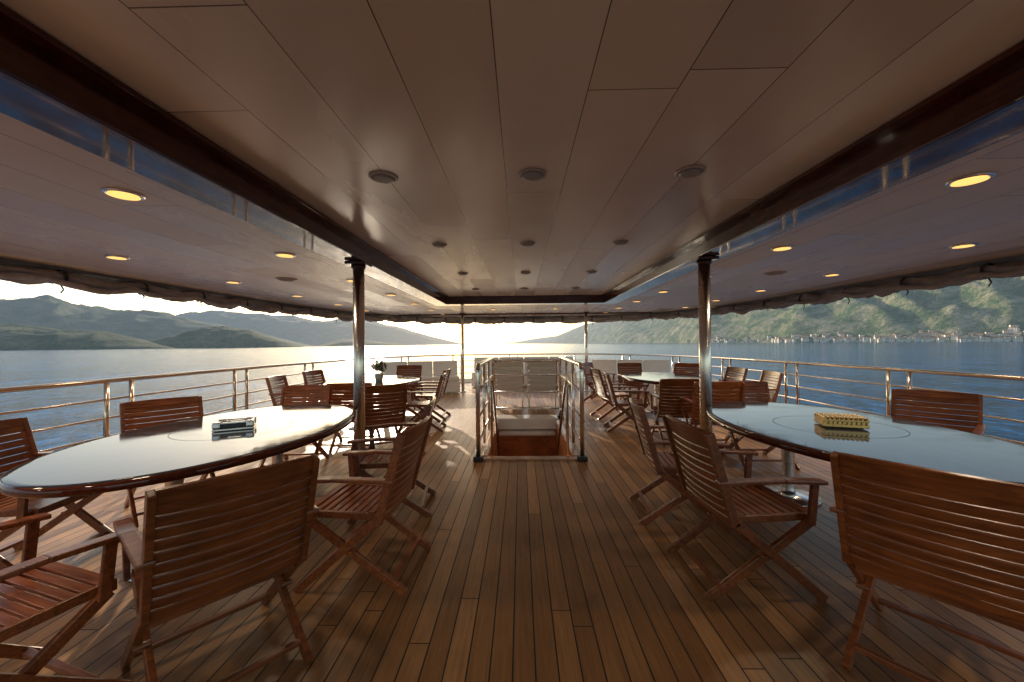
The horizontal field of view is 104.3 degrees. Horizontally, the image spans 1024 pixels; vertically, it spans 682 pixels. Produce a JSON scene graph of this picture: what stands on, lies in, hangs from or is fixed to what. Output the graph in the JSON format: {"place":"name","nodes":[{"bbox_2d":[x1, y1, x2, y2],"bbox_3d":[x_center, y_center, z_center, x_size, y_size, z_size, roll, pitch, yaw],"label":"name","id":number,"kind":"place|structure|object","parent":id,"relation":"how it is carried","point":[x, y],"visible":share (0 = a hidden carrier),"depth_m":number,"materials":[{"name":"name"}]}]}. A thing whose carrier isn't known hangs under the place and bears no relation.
{"place":"outdoors","nodes":[
{"label":"outdoors","id":0,"kind":"place"},
{"bbox_2d":[0,324,177,349],"bbox_3d":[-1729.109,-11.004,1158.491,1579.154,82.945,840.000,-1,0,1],"label":"headland hill","id":1,"kind":"structure","parent":0,"point":[19,337],"depth_m":1108.52,"materials":[{"name":"green plant"}]},
{"bbox_2d":[0,295,310,345],"bbox_3d":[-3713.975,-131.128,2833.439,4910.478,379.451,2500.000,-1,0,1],"label":"hill range","id":2,"kind":"structure","parent":0,"point":[48,311],"depth_m":2440.70,"materials":[{"name":"green plant"}]},
{"bbox_2d":[150,326,302,347],"bbox_3d":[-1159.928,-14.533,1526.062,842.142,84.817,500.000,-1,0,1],"label":"headland hill","id":3,"kind":"structure","parent":0,"point":[219,337],"depth_m":1388.68,"materials":[{"name":"green plant"}]},
{"bbox_2d":[0,280,594,343],"label":"sky","id":4,"kind":"structure","parent":0,"point":[509,332],"materials":[{"name":"white"}]},
{"bbox_2d":[175,310,460,345],"bbox_3d":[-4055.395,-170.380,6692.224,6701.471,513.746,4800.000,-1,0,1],"label":"hill range","id":5,"kind":"structure","parent":0,"point":[303,330],"depth_m":5095.08,"materials":[{"name":"plant"}]},
{"bbox_2d":[319,339,403,345],"bbox_3d":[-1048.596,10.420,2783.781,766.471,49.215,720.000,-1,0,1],"label":"headland hill","id":6,"kind":"structure","parent":0,"point":[344,342],"depth_m":2567.36,"materials":[{"name":"plant"}]},
{"bbox_2d":[0,382,1023,681],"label":"teak deck","id":7,"kind":"structure","parent":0,"point":[546,570],"depth_m":2.18,"materials":[{"name":"brown wood"}]},
{"bbox_2d":[0,417,118,569],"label":"folding teak chair","id":8,"kind":"object","parent":7,"relation":"on","point":[17,508],"visible":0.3,"depth_m":2.70,"materials":[{"name":"brown wood"}]},
{"bbox_2d":[0,513,131,681],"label":"folding teak chair","id":9,"kind":"object","parent":7,"relation":"on","point":[26,574],"visible":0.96,"depth_m":1.55,"materials":[{"name":"brown wood"}]},
{"bbox_2d":[119,396,214,526],"bbox_3d":[-2.994,0.997,3.502,0.673,0.934,0.643,-1,0,38],"label":"folding teak chair","id":10,"kind":"object","parent":7,"relation":"on","point":[156,406],"visible":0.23,"depth_m":3.62,"materials":[{"name":"brown wood"}]},
{"bbox_2d":[0,404,355,582],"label":"oval dining table","id":11,"kind":"object","parent":7,"relation":"on","point":[173,453],"visible":0.73,"depth_m":2.47,"materials":[{"name":"white wood"}]},
{"bbox_2d":[211,416,256,431],"bbox_3d":[-2.186,0.652,3.145,0.271,0.068,0.210,0,0,-27],"label":"glass ashtray","id":12,"kind":"object","parent":11,"relation":"on","point":[218,425],"visible":1,"depth_m":3.09,"materials":[{"name":"clear glass"}]},
{"bbox_2d":[113,454,319,681],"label":"folding teak chair","id":13,"kind":"object","parent":7,"relation":"on","point":[201,543],"visible":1,"depth_m":1.57,"materials":[{"name":"brown wood"}]},
{"bbox_2d":[265,375,318,405],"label":"folding teak chair","id":14,"kind":"object","parent":7,"relation":"on","point":[271,381],"visible":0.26,"depth_m":6.44,"materials":[{"name":"brown wood"}]},
{"bbox_2d":[258,385,331,466],"bbox_3d":[-2.513,1.005,4.636,0.636,0.924,0.666,0,0,-4],"label":"folding teak chair","id":15,"kind":"object","parent":7,"relation":"on","point":[290,394],"visible":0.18,"depth_m":4.90,"materials":[{"name":"brown wood"}]},
{"bbox_2d":[302,370,331,397],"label":"folding teak chair","id":16,"kind":"object","parent":7,"relation":"on","point":[310,374],"visible":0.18,"depth_m":7.71,"materials":[{"name":"brown wood"}]},
{"bbox_2d":[326,383,380,452],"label":"folding teak chair","id":17,"kind":"object","parent":7,"relation":"on","point":[341,393],"visible":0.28,"depth_m":5.23,"materials":[{"name":"brown wood"}]},
{"bbox_2d":[344,261,371,476],"bbox_3d":[-1.606,0.309,4.185,0.220,2.265,0.220,-1,0,1],"label":"steel post","id":18,"kind":"object","parent":7,"relation":"on","point":[358,268],"visible":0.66,"depth_m":4.14,"materials":[{"name":"silver metal"}]},
{"bbox_2d":[293,416,432,594],"bbox_3d":[-0.890,0.977,2.512,0.667,0.925,0.636,-1,0,5],"label":"folding teak chair","id":19,"kind":"object","parent":7,"relation":"on","point":[373,503],"visible":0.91,"depth_m":2.32,"materials":[{"name":"brown wood"}]},
{"bbox_2d":[321,375,419,429],"bbox_3d":[-2.512,1.091,7.250,1.564,0.748,2.404,-1,0,1],"label":"oval dining table","id":20,"kind":"object","parent":7,"relation":"on","point":[398,379],"visible":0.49,"depth_m":7.21,"materials":[{"name":"white wood"}]},
{"bbox_2d":[371,359,386,380],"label":"potted flowers","id":21,"kind":"object","parent":20,"relation":"on","point":[380,366],"visible":0.99,"depth_m":7.10,"materials":[{"name":"white plant"}]},
{"bbox_2d":[348,384,407,455],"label":"folding teak chair","id":22,"kind":"object","parent":7,"relation":"on","point":[393,413],"visible":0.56,"depth_m":4.91,"materials":[{"name":"brown wood"}]},
{"bbox_2d":[346,396,435,523],"bbox_3d":[-1.000,0.979,3.442,0.675,0.936,0.644,0,0,-7],"label":"folding teak chair","id":23,"kind":"object","parent":7,"relation":"on","point":[381,461],"visible":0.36,"depth_m":3.21,"materials":[{"name":"brown wood"}]},
{"bbox_2d":[389,365,421,408],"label":"folding teak chair","id":24,"kind":"object","parent":7,"relation":"on","point":[410,370],"visible":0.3,"depth_m":9.26,"materials":[{"name":"brown wood"}]},
{"bbox_2d":[383,361,459,393],"bbox_3d":[-2.645,1.027,11.477,2.200,0.861,0.846,0,0,-13],"label":"stern sofa","id":25,"kind":"object","parent":7,"relation":"on","point":[433,371],"visible":0.55,"depth_m":11.65,"materials":[{"name":"white fabric"}]},
{"bbox_2d":[402,373,445,431],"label":"folding teak chair","id":26,"kind":"object","parent":7,"relation":"on","point":[418,404],"visible":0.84,"depth_m":6.35,"materials":[{"name":"brown wood"}]},
{"bbox_2d":[410,369,450,419],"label":"folding teak chair","id":27,"kind":"object","parent":7,"relation":"on","point":[426,396],"visible":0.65,"depth_m":7.52,"materials":[{"name":"brown wood"}]},
{"bbox_2d":[459,313,465,391],"bbox_3d":[-1.442,0.336,11.633,0.171,2.303,0.171,-1,0,1],"label":"steel post","id":28,"kind":"object","parent":7,"relation":"on","point":[462,352],"visible":0.98,"depth_m":11.60,"materials":[{"name":"silver metal"}]},
{"bbox_2d":[0,0,1023,317],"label":"deck canopy","id":29,"kind":"object","parent":28,"relation":"on","point":[246,140],"visible":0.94,"depth_m":1.99,"materials":[{"name":"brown wood"}]},
{"bbox_2d":[103,255,129,259],"bbox_3d":[-3.941,-0.831,3.973,0.190,0.017,0.190,-1,0,1],"label":"ceiling downlight","id":30,"kind":"object","parent":29,"relation":"attached to","point":[117,257],"visible":1,"depth_m":3.94,"materials":[{"name":"yellow metal"}]},
{"bbox_2d":[101,187,145,200],"bbox_3d":[-2.277,-0.856,2.336,0.190,0.017,0.190,-1,0,1],"label":"ceiling downlight","id":31,"kind":"object","parent":29,"relation":"attached to","point":[124,194],"visible":1,"depth_m":2.31,"materials":[{"name":"yellow metal"}]},
{"bbox_2d":[225,281,240,283],"bbox_3d":[-3.906,-0.821,5.573,0.190,0.017,0.190,-1,0,1],"label":"ceiling downlight","id":32,"kind":"object","parent":29,"relation":"attached to","point":[235,282],"visible":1,"depth_m":5.53,"materials":[{"name":"yellow metal"}]},
{"bbox_2d":[274,252,295,257],"bbox_3d":[-2.242,-0.846,3.936,0.190,0.017,0.190,-1,0,1],"label":"ceiling downlight","id":33,"kind":"object","parent":29,"relation":"attached to","point":[285,255],"visible":1,"depth_m":3.90,"materials":[{"name":"yellow metal"}]},
{"bbox_2d":[276,277,297,281],"bbox_3d":[-3.040,-0.827,5.374,0.260,0.022,0.260,-1,0,1],"label":"ceiling speaker","id":34,"kind":"object","parent":29,"relation":"attached to","point":[285,279],"visible":1,"depth_m":5.32},
{"bbox_2d":[368,171,397,183],"bbox_3d":[-0.795,-1.005,2.465,0.176,0.022,0.176,-1,0,1],"label":"ceiling speaker","id":35,"kind":"object","parent":29,"relation":"attached to","point":[385,177],"visible":1,"depth_m":2.44},
{"bbox_2d":[432,243,446,247],"bbox_3d":[-0.758,-0.994,4.154,0.156,0.022,0.156,-1,0,1],"label":"ceiling vent","id":36,"kind":"object","parent":29,"relation":"attached to","point":[439,245],"visible":1,"depth_m":4.13,"materials":[{"name":"grey metal"}]},
{"bbox_2d":[0,255,1023,326],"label":"rolled canvas curtain","id":37,"kind":"object","parent":29,"relation":"hanging from","point":[18,273],"visible":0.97,"depth_m":6.01,"materials":[{"name":"brown fabric"}]},
{"bbox_2d":[520,241,534,246],"bbox_3d":[0.162,-1.002,4.134,0.156,0.022,0.156,-1,0,1],"label":"ceiling vent","id":38,"kind":"object","parent":29,"relation":"attached to","point":[527,243],"visible":1,"depth_m":4.10,"materials":[{"name":"grey metal"}]},
{"bbox_2d":[518,168,546,180],"bbox_3d":[0.125,-1.013,2.444,0.176,0.022,0.176,-1,0,1],"label":"ceiling speaker","id":39,"kind":"object","parent":29,"relation":"attached to","point":[532,174],"visible":1,"depth_m":2.42},
{"bbox_2d":[613,240,627,244],"bbox_3d":[1.122,-1.011,4.113,0.156,0.022,0.156,-1,0,1],"label":"ceiling vent","id":40,"kind":"object","parent":29,"relation":"attached to","point":[620,242],"visible":1,"depth_m":4.07,"materials":[{"name":"grey metal"}]},
{"bbox_2d":[675,165,705,178],"bbox_3d":[1.085,-1.022,2.423,0.176,0.022,0.176,-1,0,1],"label":"ceiling speaker","id":41,"kind":"object","parent":29,"relation":"attached to","point":[690,171],"visible":1,"depth_m":2.39},
{"bbox_2d":[764,271,786,275],"bbox_3d":[3.458,-0.884,5.231,0.260,0.022,0.260,-1,0,1],"label":"ceiling speaker","id":42,"kind":"object","parent":29,"relation":"attached to","point":[775,273],"visible":1,"depth_m":5.18},
{"bbox_2d":[770,245,793,250],"bbox_3d":[2.597,-0.888,3.829,0.190,0.017,0.190,-1,0,1],"label":"ceiling downlight","id":43,"kind":"object","parent":29,"relation":"attached to","point":[782,248],"visible":1,"depth_m":3.79,"materials":[{"name":"yellow metal"}]},
{"bbox_2d":[823,273,840,275],"bbox_3d":[4.332,-0.893,5.391,0.190,0.017,0.190,-1,0,1],"label":"ceiling downlight","id":44,"kind":"object","parent":29,"relation":"attached to","point":[833,274],"visible":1,"depth_m":5.37,"materials":[{"name":"yellow metal"}]},
{"bbox_2d":[948,243,978,248],"bbox_3d":[4.297,-0.904,3.792,0.190,0.017,0.190,-1,0,1],"label":"ceiling downlight","id":45,"kind":"object","parent":29,"relation":"attached to","point":[964,245],"visible":1,"depth_m":3.76,"materials":[{"name":"yellow metal"}]},
{"bbox_2d":[945,172,995,186],"bbox_3d":[2.562,-0.898,2.230,0.190,0.017,0.190,-1,0,1],"label":"ceiling downlight","id":46,"kind":"object","parent":29,"relation":"attached to","point":[970,179],"visible":1,"depth_m":2.21,"materials":[{"name":"yellow metal"}]},
{"bbox_2d":[494,362,523,406],"bbox_3d":[-0.046,0.947,9.329,0.645,1.028,1.538,-1,0,1],"label":"deck lounger","id":47,"kind":"object","parent":7,"relation":"on","point":[509,383],"visible":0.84,"depth_m":8.70,"materials":[{"name":"brown wood"}]},
{"bbox_2d":[471,357,576,385],"bbox_3d":[0.400,0.991,13.213,3.400,0.901,0.850,-1,0,1],"label":"stern sofa","id":48,"kind":"object","parent":7,"relation":"on","point":[477,360],"visible":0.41,"depth_m":13.41,"materials":[{"name":"white fabric"}]},
{"bbox_2d":[483,415,576,459],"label":"companionway stairs","id":49,"kind":"structure","parent":7,"relation":"on","point":[527,437],"depth_m":7.19,"materials":[{"name":"brown wood"}]},
{"bbox_2d":[473,356,587,461],"bbox_3d":[0.245,1.310,6.068,1.360,2.079,2.740,-1,0,1],"label":"hatch railing","id":50,"kind":"object","parent":7,"relation":"on","point":[490,404],"visible":0.94,"depth_m":5.51,"materials":[{"name":"silver metal"}]},
{"bbox_2d":[527,362,556,406],"bbox_3d":[0.673,0.941,9.313,0.645,1.028,1.538,-1,0,1],"label":"deck lounger","id":51,"kind":"object","parent":7,"relation":"on","point":[542,383],"visible":0.85,"depth_m":8.68,"materials":[{"name":"brown wood"}]},
{"bbox_2d":[583,312,588,391],"bbox_3d":[2.157,0.304,11.554,0.171,2.303,0.171,-1,0,1],"label":"steel post","id":52,"kind":"object","parent":7,"relation":"on","point":[586,339],"visible":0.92,"depth_m":11.52,"materials":[{"name":"silver metal"}]},
{"bbox_2d":[582,362,615,401],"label":"folding teak chair","id":53,"kind":"object","parent":7,"relation":"on","point":[587,374],"visible":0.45,"depth_m":9.57,"materials":[{"name":"brown wood"}]},
{"bbox_2d":[589,368,633,419],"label":"folding teak chair","id":54,"kind":"object","parent":7,"relation":"on","point":[598,381],"visible":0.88,"depth_m":7.36,"materials":[{"name":"brown wood"}]},
{"bbox_2d":[603,372,649,431],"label":"folding teak chair","id":55,"kind":"object","parent":7,"relation":"on","point":[617,403],"visible":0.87,"depth_m":6.23,"materials":[{"name":"brown wood"}]},
{"bbox_2d":[590,359,669,392],"bbox_3d":[3.365,0.973,11.345,2.200,0.861,0.846,-1,0,16],"label":"stern sofa","id":56,"kind":"object","parent":7,"relation":"on","point":[608,366],"visible":0.38,"depth_m":11.46,"materials":[{"name":"white fabric"}]},
{"bbox_2d":[617,363,649,404],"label":"folding teak chair","id":57,"kind":"object","parent":7,"relation":"on","point":[623,368],"visible":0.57,"depth_m":9.52,"materials":[{"name":"brown wood"}]},
{"bbox_2d":[622,372,718,421],"bbox_3d":[2.926,1.045,7.531,1.564,0.748,2.504,-1,0,1],"label":"oval dining table","id":58,"kind":"object","parent":7,"relation":"on","point":[654,378],"visible":0.62,"depth_m":7.59,"materials":[{"name":"white wood"}]},
{"bbox_2d":[648,379,699,445],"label":"folding teak chair","id":59,"kind":"object","parent":7,"relation":"on","point":[673,406],"visible":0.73,"depth_m":5.43,"materials":[{"name":"brown wood"}]},
{"bbox_2d":[627,398,730,530],"bbox_3d":[1.325,0.963,3.270,0.666,0.925,0.636,-1,0,8],"label":"folding teak chair","id":60,"kind":"object","parent":7,"relation":"on","point":[662,464],"visible":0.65,"depth_m":3.05,"materials":[{"name":"brown wood"}]},
{"bbox_2d":[668,363,698,402],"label":"folding teak chair","id":61,"kind":"object","parent":7,"relation":"on","point":[689,368],"visible":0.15,"depth_m":9.07,"materials":[{"name":"brown wood"}]},
{"bbox_2d":[690,256,718,431],"bbox_3d":[1.993,0.277,4.105,0.220,2.265,0.220,-1,0,1],"label":"steel post","id":62,"kind":"object","parent":7,"relation":"on","point":[703,263],"visible":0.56,"depth_m":4.06,"materials":[{"name":"silver metal"}]},
{"bbox_2d":[680,381,744,449],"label":"folding teak chair","id":63,"kind":"object","parent":7,"relation":"on","point":[729,390],"visible":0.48,"depth_m":4.88,"materials":[{"name":"brown wood"}]},
{"bbox_2d":[715,367,747,397],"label":"folding teak chair","id":64,"kind":"object","parent":7,"relation":"on","point":[738,371],"visible":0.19,"depth_m":7.55,"materials":[{"name":"brown wood"}]},
{"bbox_2d":[662,414,828,600],"bbox_3d":[1.356,0.952,2.423,0.674,0.935,0.643,0,0,-2],"label":"folding teak chair","id":65,"kind":"object","parent":7,"relation":"on","point":[734,505],"visible":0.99,"depth_m":2.22,"materials":[{"name":"brown wood"}]},
{"bbox_2d":[720,381,800,469],"bbox_3d":[2.864,0.960,4.668,0.634,0.921,0.664,-1,0,4],"label":"folding teak chair","id":66,"kind":"object","parent":7,"relation":"on","point":[754,386],"visible":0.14,"depth_m":4.89,"materials":[{"name":"brown wood"}]},
{"bbox_2d":[744,370,783,401],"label":"folding teak chair","id":67,"kind":"object","parent":7,"relation":"on","point":[773,390],"visible":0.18,"depth_m":6.36,"materials":[{"name":"brown wood"}]},
{"bbox_2d":[705,401,1023,506],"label":"oval dining table","id":68,"kind":"object","parent":7,"relation":"on","point":[789,430],"visible":0.73,"depth_m":2.67,"materials":[{"name":"white wood"}]},
{"bbox_2d":[814,412,869,428],"bbox_3d":[2.493,0.601,3.022,0.270,0.078,0.228,-1,0,21],"label":"brass ashtray","id":69,"kind":"object","parent":68,"relation":"on","point":[842,420],"visible":1,"depth_m":2.95,"materials":[{"name":"gold metal"}]},
{"bbox_2d":[829,451,1023,681],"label":"folding teak chair","id":70,"kind":"object","parent":7,"relation":"on","point":[954,539],"visible":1,"depth_m":1.54,"materials":[{"name":"brown wood"}]},
{"bbox_2d":[888,389,986,434],"bbox_3d":[3.716,0.936,3.536,0.678,0.941,0.647,0,0,-37],"label":"folding teak chair","id":71,"kind":"object","parent":7,"relation":"on","point":[954,399],"visible":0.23,"depth_m":3.67,"materials":[{"name":"brown wood"}]},
{"bbox_2d":[0,341,1023,473],"bbox_3d":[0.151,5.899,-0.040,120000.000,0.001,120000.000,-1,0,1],"label":"sea","id":72,"kind":"structure","parent":0,"point":[26,367],"depth_m":93.77,"materials":[{"name":"liquid"}]},
{"bbox_2d":[308,377,747,401],"bbox_3d":[0.211,3.856,3.482,10.440,5.130,23.020,-1,0,1],"label":"ship hull","id":73,"kind":"object","parent":72,"relation":"in","point":[467,379],"visible":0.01,"depth_m":14.61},
{"bbox_2d":[0,353,1023,451],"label":"guard rail","id":74,"kind":"object","parent":73,"relation":"on","point":[131,395],"visible":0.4,"depth_m":5.54,"materials":[{"name":"silver metal"}]},
{"bbox_2d":[506,336,554,343],"bbox_3d":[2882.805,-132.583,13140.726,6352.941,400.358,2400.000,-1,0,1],"label":"hill range","id":75,"kind":"structure","parent":0,"point":[536,341],"depth_m":12358.52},
{"bbox_2d":[540,276,1023,343],"bbox_3d":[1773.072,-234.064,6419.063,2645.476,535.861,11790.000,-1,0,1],"label":"mountain slope","id":76,"kind":"structure","parent":0,"point":[996,306],"depth_m":1399.83,"materials":[{"name":"green plant"}]},
{"bbox_2d":[687,324,1023,342],"bbox_3d":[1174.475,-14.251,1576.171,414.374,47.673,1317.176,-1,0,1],"label":"distant village","id":77,"kind":"object","parent":76,"relation":"on","point":[937,336],"visible":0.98,"depth_m":1165.87,"materials":[{"name":"ceramic"}]}
]}

